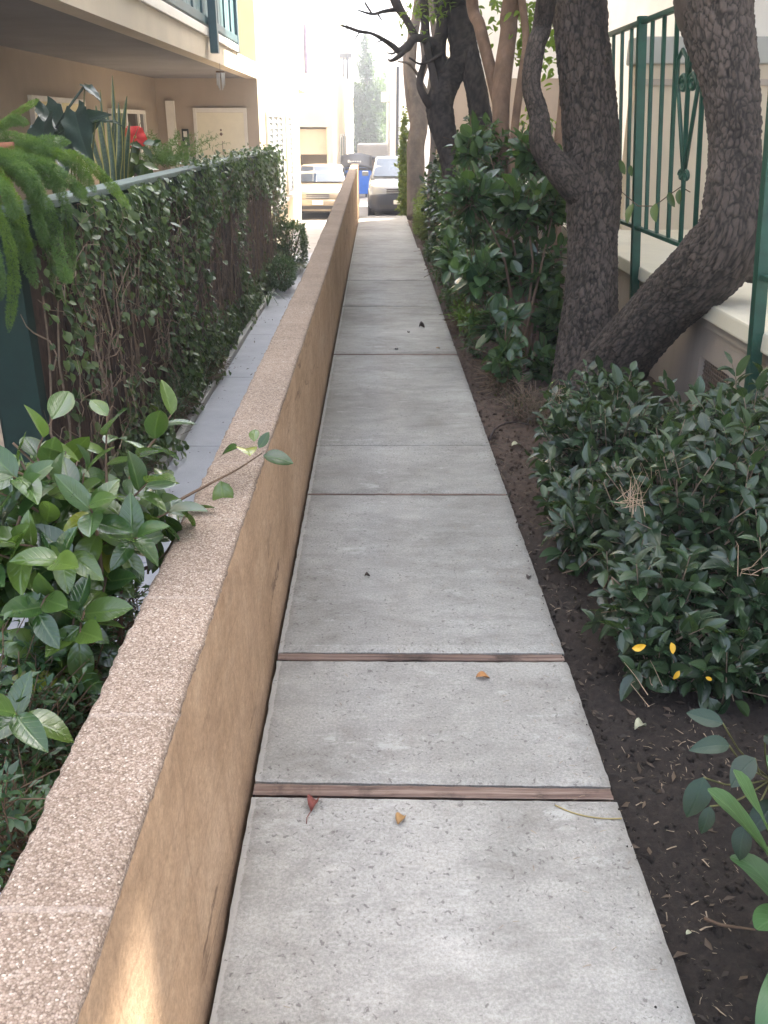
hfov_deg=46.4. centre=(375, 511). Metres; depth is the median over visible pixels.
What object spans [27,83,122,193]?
philodendron
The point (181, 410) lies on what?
shrub
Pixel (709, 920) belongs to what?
twig
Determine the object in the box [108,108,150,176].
window
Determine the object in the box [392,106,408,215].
ivy column
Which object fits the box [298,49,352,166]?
carport building
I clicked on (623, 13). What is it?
pale house
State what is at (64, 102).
window
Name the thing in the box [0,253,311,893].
walkway
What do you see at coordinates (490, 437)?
twig
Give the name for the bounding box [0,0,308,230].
apartment building
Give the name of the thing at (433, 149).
slim tree
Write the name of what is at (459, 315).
groundcover plant
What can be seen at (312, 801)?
fallen leaf
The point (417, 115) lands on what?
grey barked tree
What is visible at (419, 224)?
lime shrub
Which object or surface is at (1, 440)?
patio
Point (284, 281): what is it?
clipped bush
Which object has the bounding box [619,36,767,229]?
porch wall
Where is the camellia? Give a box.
[0,380,292,752]
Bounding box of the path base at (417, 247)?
[252,216,417,796]
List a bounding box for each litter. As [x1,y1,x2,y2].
[172,282,761,1021]
[284,419,762,1018]
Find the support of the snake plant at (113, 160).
on the patio
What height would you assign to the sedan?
1.494 m
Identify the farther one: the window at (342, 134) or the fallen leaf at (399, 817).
the window at (342, 134)
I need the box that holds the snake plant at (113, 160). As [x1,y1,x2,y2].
[91,75,143,183]
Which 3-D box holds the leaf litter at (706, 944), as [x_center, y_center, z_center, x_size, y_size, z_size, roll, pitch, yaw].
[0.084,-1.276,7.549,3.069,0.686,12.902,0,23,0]
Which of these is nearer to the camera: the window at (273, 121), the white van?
the window at (273, 121)
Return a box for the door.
[193,108,248,162]
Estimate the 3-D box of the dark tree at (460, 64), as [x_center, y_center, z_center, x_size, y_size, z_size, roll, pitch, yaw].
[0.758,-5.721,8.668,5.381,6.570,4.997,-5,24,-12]
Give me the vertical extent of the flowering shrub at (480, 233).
1.730 m
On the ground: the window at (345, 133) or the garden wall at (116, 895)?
the garden wall at (116, 895)
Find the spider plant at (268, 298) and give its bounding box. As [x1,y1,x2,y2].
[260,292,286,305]
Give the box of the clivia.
[708,755,767,1023]
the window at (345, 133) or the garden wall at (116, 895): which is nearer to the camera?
the garden wall at (116, 895)
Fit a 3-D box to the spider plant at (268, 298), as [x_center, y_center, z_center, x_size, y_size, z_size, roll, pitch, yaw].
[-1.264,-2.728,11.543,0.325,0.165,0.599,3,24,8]
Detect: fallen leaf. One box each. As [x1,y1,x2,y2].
[306,794,318,823]
[395,812,405,823]
[476,671,489,677]
[634,718,646,728]
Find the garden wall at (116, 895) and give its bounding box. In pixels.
[0,163,358,1023]
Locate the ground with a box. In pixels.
[297,138,399,253]
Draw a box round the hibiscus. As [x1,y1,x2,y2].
[125,126,160,177]
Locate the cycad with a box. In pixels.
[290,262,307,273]
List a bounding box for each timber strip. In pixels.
[253,783,613,801]
[278,653,564,662]
[308,493,505,495]
[334,354,456,354]
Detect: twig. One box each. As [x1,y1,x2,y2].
[488,421,533,440]
[704,917,755,930]
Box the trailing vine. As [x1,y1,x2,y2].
[619,160,689,223]
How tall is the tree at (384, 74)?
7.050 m
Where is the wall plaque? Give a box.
[181,129,189,145]
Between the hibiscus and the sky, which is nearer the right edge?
the sky
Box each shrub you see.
[0,580,149,891]
[116,334,233,486]
[408,176,427,241]
[419,114,471,251]
[424,110,567,394]
[430,112,540,308]
[525,351,767,716]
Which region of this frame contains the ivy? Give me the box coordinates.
[20,141,289,513]
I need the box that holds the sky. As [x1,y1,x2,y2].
[304,0,386,117]
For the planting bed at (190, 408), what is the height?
0.028 m
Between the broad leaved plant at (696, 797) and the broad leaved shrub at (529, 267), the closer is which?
the broad leaved plant at (696, 797)
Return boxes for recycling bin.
[341,153,371,196]
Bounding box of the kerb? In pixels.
[136,253,293,500]
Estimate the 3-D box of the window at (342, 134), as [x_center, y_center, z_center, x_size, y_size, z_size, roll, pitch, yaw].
[-1.470,-16.399,40.410,0.053,1.200,1.200,0,23,0]
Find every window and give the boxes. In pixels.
[27,95,88,176]
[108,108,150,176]
[265,112,289,212]
[285,114,297,197]
[340,134,341,163]
[342,134,343,154]
[344,133,345,153]
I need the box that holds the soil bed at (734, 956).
[408,220,767,1023]
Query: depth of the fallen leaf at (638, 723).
2.50 m
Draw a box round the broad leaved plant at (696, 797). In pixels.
[683,708,767,859]
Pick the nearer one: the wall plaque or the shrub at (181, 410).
the shrub at (181, 410)
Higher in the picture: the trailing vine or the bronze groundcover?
the trailing vine
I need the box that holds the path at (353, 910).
[209,216,694,1023]
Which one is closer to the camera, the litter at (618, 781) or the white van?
the litter at (618, 781)
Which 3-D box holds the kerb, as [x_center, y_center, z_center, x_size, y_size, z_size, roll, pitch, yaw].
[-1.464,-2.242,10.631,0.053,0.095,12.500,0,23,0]
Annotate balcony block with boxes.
[305,8,353,142]
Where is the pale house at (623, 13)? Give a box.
[607,0,767,157]
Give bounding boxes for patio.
[0,229,290,446]
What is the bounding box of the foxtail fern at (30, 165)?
[0,99,130,448]
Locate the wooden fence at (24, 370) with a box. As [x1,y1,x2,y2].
[0,150,272,476]
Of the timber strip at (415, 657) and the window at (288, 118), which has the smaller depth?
the timber strip at (415, 657)
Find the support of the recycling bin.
on the ground
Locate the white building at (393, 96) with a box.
[381,0,431,178]
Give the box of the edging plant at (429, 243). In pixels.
[414,233,521,358]
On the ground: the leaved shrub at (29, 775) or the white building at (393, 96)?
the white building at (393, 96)
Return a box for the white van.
[357,143,387,155]
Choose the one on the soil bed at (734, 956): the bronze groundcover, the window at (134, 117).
the bronze groundcover
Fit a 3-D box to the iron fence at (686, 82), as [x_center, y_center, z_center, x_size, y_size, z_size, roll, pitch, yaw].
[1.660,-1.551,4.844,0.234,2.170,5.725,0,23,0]
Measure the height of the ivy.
2.005 m
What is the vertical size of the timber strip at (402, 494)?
0.058 m
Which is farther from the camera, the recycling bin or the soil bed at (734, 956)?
the recycling bin
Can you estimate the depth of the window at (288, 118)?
22.54 m
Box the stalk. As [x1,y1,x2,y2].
[555,804,621,819]
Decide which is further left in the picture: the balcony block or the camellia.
the camellia
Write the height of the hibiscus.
1.796 m
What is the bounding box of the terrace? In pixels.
[519,181,767,410]
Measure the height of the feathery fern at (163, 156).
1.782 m
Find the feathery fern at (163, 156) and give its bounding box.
[130,130,230,168]
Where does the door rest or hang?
in the apartment building at (159, 60)
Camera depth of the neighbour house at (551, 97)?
18.72 m
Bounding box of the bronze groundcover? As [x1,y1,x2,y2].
[473,353,570,429]
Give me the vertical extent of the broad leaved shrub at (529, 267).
1.791 m
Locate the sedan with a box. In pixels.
[300,164,346,212]
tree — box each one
[337,0,491,235]
[353,26,386,152]
[369,62,386,141]
[397,0,448,240]
[403,0,429,220]
[466,0,562,262]
[522,0,622,390]
[557,0,762,399]
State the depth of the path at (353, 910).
2.31 m
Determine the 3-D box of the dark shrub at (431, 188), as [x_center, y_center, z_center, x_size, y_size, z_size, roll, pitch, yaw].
[1.161,-4.282,11.575,1.211,1.853,2.857,0,23,0]
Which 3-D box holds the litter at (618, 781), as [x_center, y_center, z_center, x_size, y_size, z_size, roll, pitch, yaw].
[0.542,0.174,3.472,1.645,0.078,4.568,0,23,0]
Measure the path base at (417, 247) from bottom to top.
1.155 m
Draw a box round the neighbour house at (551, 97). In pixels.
[435,0,558,158]
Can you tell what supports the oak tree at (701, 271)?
on the soil bed at (734, 956)
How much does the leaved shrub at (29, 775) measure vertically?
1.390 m
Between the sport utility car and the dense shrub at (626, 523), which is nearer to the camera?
the dense shrub at (626, 523)
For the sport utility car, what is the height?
1.724 m
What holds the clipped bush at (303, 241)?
on the walkway
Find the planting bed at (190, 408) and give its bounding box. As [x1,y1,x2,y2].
[147,254,290,474]
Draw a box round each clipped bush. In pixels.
[267,253,297,291]
[273,218,310,267]
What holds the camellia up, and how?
on the walkway
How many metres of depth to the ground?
27.85 m
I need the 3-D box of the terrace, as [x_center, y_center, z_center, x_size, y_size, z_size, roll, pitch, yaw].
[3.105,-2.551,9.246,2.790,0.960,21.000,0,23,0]
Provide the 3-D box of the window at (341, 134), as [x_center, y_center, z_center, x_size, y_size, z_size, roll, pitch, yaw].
[-1.470,-15.211,37.655,0.053,1.200,1.200,0,23,0]
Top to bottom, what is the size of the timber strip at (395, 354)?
0.058 m
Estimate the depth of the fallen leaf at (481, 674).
2.65 m
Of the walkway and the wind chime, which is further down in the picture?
the walkway
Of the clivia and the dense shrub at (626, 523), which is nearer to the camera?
the clivia
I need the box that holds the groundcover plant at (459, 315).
[439,293,483,338]
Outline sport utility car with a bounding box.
[362,156,427,215]
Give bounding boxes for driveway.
[290,229,322,252]
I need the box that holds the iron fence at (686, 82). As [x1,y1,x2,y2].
[608,6,767,405]
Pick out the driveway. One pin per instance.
(313, 236)
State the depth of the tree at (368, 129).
63.13 m
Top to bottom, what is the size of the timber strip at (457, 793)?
0.059 m
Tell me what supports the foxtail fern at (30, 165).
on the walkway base
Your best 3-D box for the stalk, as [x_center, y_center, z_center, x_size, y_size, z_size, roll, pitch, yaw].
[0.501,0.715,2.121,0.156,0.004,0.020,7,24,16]
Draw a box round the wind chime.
[216,63,224,89]
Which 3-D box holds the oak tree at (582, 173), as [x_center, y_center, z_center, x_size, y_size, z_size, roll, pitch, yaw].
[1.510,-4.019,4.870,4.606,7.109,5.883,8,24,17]
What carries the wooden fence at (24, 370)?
on the walkway
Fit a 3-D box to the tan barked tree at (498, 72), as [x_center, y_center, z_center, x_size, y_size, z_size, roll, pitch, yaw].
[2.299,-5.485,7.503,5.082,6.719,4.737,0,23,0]

